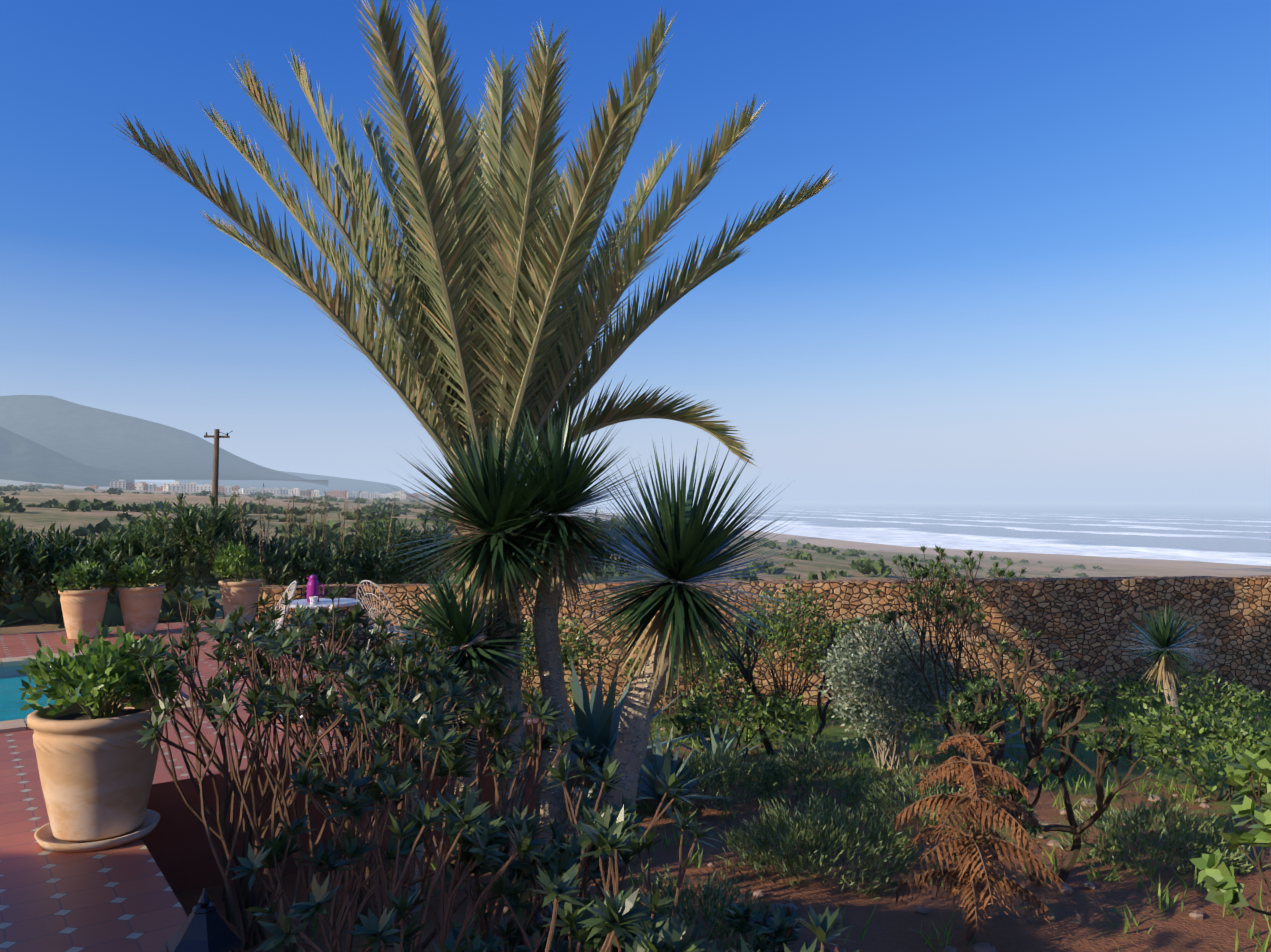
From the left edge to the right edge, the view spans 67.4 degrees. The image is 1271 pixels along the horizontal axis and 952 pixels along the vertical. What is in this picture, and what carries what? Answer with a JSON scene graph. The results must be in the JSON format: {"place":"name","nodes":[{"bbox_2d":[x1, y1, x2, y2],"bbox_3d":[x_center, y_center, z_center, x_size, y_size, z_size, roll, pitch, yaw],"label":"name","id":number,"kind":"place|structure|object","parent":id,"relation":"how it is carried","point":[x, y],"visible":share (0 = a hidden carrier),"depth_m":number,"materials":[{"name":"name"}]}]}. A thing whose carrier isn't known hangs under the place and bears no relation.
{"place":"outdoors","nodes":[
{"label":"outdoors","id":0,"kind":"place"},
{"bbox_2d":[0,426,134,486],"bbox_3d":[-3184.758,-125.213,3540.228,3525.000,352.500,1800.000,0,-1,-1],"label":"mountain spur","id":1,"kind":"structure","parent":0,"point":[23,459],"depth_m":3408.79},
{"bbox_2d":[0,395,327,486],"bbox_3d":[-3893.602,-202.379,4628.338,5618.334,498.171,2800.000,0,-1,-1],"label":"mountain","id":2,"kind":"structure","parent":0,"point":[127,447],"depth_m":4894.30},
{"bbox_2d":[175,471,452,499],"bbox_3d":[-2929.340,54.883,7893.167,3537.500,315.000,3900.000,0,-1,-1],"label":"mountain","id":3,"kind":"structure","parent":0,"point":[346,484],"depth_m":8223.52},
{"bbox_2d":[0,385,1270,500],"bbox_3d":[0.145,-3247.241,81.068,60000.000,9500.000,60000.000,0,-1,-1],"label":"fog bank","id":4,"kind":"structure","parent":0,"point":[1212,444],"depth_m":28258.42,"materials":[{"name":"white"}]},
{"bbox_2d":[0,479,1270,951],"bbox_3d":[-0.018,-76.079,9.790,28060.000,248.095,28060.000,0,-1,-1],"label":"ground","id":5,"kind":"structure","parent":0,"point":[1174,927],"depth_m":6.97,"materials":[{"name":"brown soil"}]},
{"bbox_2d":[204,429,232,545],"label":"utility pole","id":6,"kind":"object","parent":5,"relation":"on","point":[215,474],"visible":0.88,"depth_m":44.44,"materials":[{"name":"brown wood"}]},
{"bbox_2d":[24,480,428,499],"bbox_3d":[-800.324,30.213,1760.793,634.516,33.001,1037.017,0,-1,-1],"label":"village houses","id":7,"kind":"structure","parent":5,"relation":"on","point":[186,487],"depth_m":1647.79,"materials":[{"name":"white plaster"},{"name":"pink plaster"}]},
{"bbox_2d":[0,617,543,951],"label":"terrace","id":8,"kind":"structure","parent":5,"relation":"on","point":[122,898],"depth_m":5.88,"materials":[{"name":"tile"}]},
{"bbox_2d":[0,675,82,720],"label":"pool water","id":9,"kind":"structure","parent":8,"relation":"in","point":[10,697],"depth_m":9.02,"materials":[{"name":"blue liquid"}]},
{"bbox_2d":[58,587,109,639],"bbox_3d":[-7.006,1.741,12.107,0.567,0.620,0.567,0,-1,-1],"label":"pot","id":10,"kind":"object","parent":8,"relation":"on","point":[83,609],"visible":0.88,"depth_m":11.92,"materials":[{"name":"ceramic"}]},
{"bbox_2d":[27,696,168,852],"bbox_3d":[-2.798,1.540,4.979,0.651,0.655,0.651,0,-1,-1],"label":"pot","id":11,"kind":"object","parent":8,"relation":"on","point":[96,777],"visible":0.9,"depth_m":4.76,"materials":[{"name":"ceramic"}]},
{"bbox_2d":[15,540,268,718],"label":"potted plants","id":12,"kind":"object","parent":11,"relation":"in","point":[98,669],"visible":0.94,"depth_m":4.96,"materials":[{"name":"green plant"}]},
{"bbox_2d":[117,584,164,634],"bbox_3d":[-6.497,1.752,12.528,0.567,0.620,0.567,0,-1,-1],"label":"pot","id":13,"kind":"object","parent":8,"relation":"on","point":[140,608],"visible":0.85,"depth_m":12.34,"materials":[{"name":"ceramic"}]},
{"bbox_2d":[165,887,241,951],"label":"garden lantern","id":14,"kind":"object","parent":8,"relation":"on","point":[206,926],"visible":1,"depth_m":3.07,"materials":[{"name":"black metal"}]},
{"bbox_2d":[218,579,261,625],"bbox_3d":[-5.539,1.772,13.352,0.567,0.620,0.567,0,-1,-1],"label":"pot","id":15,"kind":"object","parent":8,"relation":"on","point":[244,592],"visible":0.83,"depth_m":13.17,"materials":[{"name":"ceramic"}]},
{"bbox_2d":[225,575,420,723],"bbox_3d":[-3.154,1.473,8.760,1.601,1.011,2.496,0,-1,11],"label":"patio table set","id":16,"kind":"object","parent":8,"relation":"on","point":[313,600],"visible":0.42,"depth_m":9.36,"materials":[{"name":"silver metal"}]},
{"bbox_2d":[0,483,649,618],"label":"oleander hedge","id":17,"kind":"object","parent":5,"relation":"on","point":[69,550],"visible":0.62,"depth_m":14.66,"materials":[{"name":"green plant"}]},
{"bbox_2d":[292,626,519,912],"bbox_3d":[-1.351,1.757,5.737,1.304,1.774,1.339,0,-1,-1],"label":"young yucca","id":18,"kind":"object","parent":5,"relation":"on","point":[413,888],"visible":0.1,"depth_m":5.66,"materials":[{"name":"green plant"}]},
{"bbox_2d":[111,0,840,696],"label":"date palm","id":19,"kind":"object","parent":5,"relation":"on","point":[483,276],"visible":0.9,"depth_m":7.99,"materials":[{"name":"green plant"}]},
{"bbox_2d":[111,583,859,951],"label":"shrub","id":20,"kind":"object","parent":5,"relation":"on","point":[607,925],"visible":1,"depth_m":3.97,"materials":[{"name":"green plant"}]},
{"bbox_2d":[367,396,658,860],"bbox_3d":[-0.833,1.091,6.875,2.272,3.406,2.043,0,-1,-1],"label":"yucca","id":21,"kind":"object","parent":5,"relation":"on","point":[497,498],"visible":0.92,"depth_m":6.69,"materials":[{"name":"green plant"}]},
{"bbox_2d":[0,483,1102,627],"bbox_3d":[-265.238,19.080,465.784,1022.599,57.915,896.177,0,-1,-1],"label":"shrubs","id":22,"kind":"object","parent":5,"relation":"on","point":[43,609],"visible":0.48,"depth_m":82.20,"materials":[{"name":"green plant"}]},
{"bbox_2d":[489,745,712,951],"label":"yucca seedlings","id":23,"kind":"object","parent":5,"relation":"on","point":[549,911],"visible":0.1,"depth_m":5.15,"materials":[{"name":"green plant"}]},
{"bbox_2d":[560,435,819,858],"bbox_3d":[0.280,1.231,7.061,2.304,3.148,2.304,0,-1,-1],"label":"yucca","id":24,"kind":"object","parent":5,"relation":"on","point":[686,550],"visible":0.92,"depth_m":6.79,"materials":[{"name":"green plant"}]},
{"bbox_2d":[450,886,1019,951],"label":"shrubs","id":25,"kind":"object","parent":5,"relation":"on","point":[782,924],"visible":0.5,"depth_m":3.70,"materials":[{"name":"green plant"}]},
{"bbox_2d":[201,704,1270,951],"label":"soil litter and stones","id":26,"kind":"object","parent":5,"relation":"on","point":[1065,888],"visible":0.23,"depth_m":6.12,"materials":[{"name":"brown soil"}]},
{"bbox_2d":[258,575,1270,710],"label":"garden stone wall","id":27,"kind":"structure","parent":5,"relation":"on","point":[1079,622],"depth_m":15.25,"materials":[{"name":"brown stone"}]},
{"bbox_2d":[266,694,1270,951],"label":"plants","id":28,"kind":"object","parent":5,"relation":"on","point":[1038,780],"visible":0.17,"depth_m":8.51,"materials":[{"name":"green plant"}]},
{"bbox_2d":[524,656,1054,818],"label":"agave plants","id":29,"kind":"object","parent":5,"relation":"on","point":[597,719],"visible":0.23,"depth_m":9.22,"materials":[{"name":"green plant"}]},
{"bbox_2d":[520,577,1270,915],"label":"green shrubs","id":30,"kind":"object","parent":5,"relation":"on","point":[1250,755],"visible":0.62,"depth_m":10.35,"materials":[{"name":"green plant"}]},
{"bbox_2d":[815,614,976,768],"bbox_3d":[2.798,2.275,10.054,1.736,1.641,1.471,0,-1,-1],"label":"silver bush","id":31,"kind":"object","parent":5,"relation":"on","point":[853,666],"visible":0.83,"depth_m":9.81,"materials":[{"name":"green plant"}]},
{"bbox_2d":[623,733,1252,951],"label":"grass clumps","id":32,"kind":"object","parent":5,"relation":"on","point":[790,830],"visible":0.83,"depth_m":6.48,"materials":[{"name":"green plant"}]},
{"bbox_2d":[708,544,1167,885],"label":"twiggy trees","id":33,"kind":"object","parent":5,"relation":"on","point":[969,714],"visible":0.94,"depth_m":6.10,"materials":[{"name":"green plant"}]},
{"bbox_2d":[862,806,1065,825],"bbox_3d":[2.650,2.762,7.724,1.611,0.091,0.370,0,-2,19],"label":"fallen palm frond","id":34,"kind":"object","parent":5,"relation":"on","point":[1041,822],"visible":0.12,"depth_m":7.76,"materials":[{"name":"brown plant"}]},
{"bbox_2d":[890,732,1064,947],"bbox_3d":[1.811,1.985,5.163,0.929,1.180,0.915,0,-1,-1],"label":"dried conifer","id":35,"kind":"object","parent":5,"relation":"on","point":[971,876],"visible":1,"depth_m":5.08,"materials":[{"name":"brown plant"}]},
{"bbox_2d":[1117,603,1221,765],"bbox_3d":[5.612,2.201,10.091,1.068,1.828,1.120,0,-1,-1],"label":"yucca","id":36,"kind":"object","parent":5,"relation":"on","point":[1163,631],"visible":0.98,"depth_m":10.04,"materials":[{"name":"green plant"}]},
{"bbox_2d":[0,0,1270,404],"label":"sky","id":37,"kind":"structure","parent":0,"point":[1031,198],"materials":[{"name":"blue"}]},
{"bbox_2d":[571,501,1270,565],"bbox_3d":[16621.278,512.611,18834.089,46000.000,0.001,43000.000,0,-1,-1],"label":"ocean","id":38,"kind":"structure","parent":0,"point":[1232,532],"depth_m":1550.90,"materials":[{"name":"blue liquid"}]}
]}

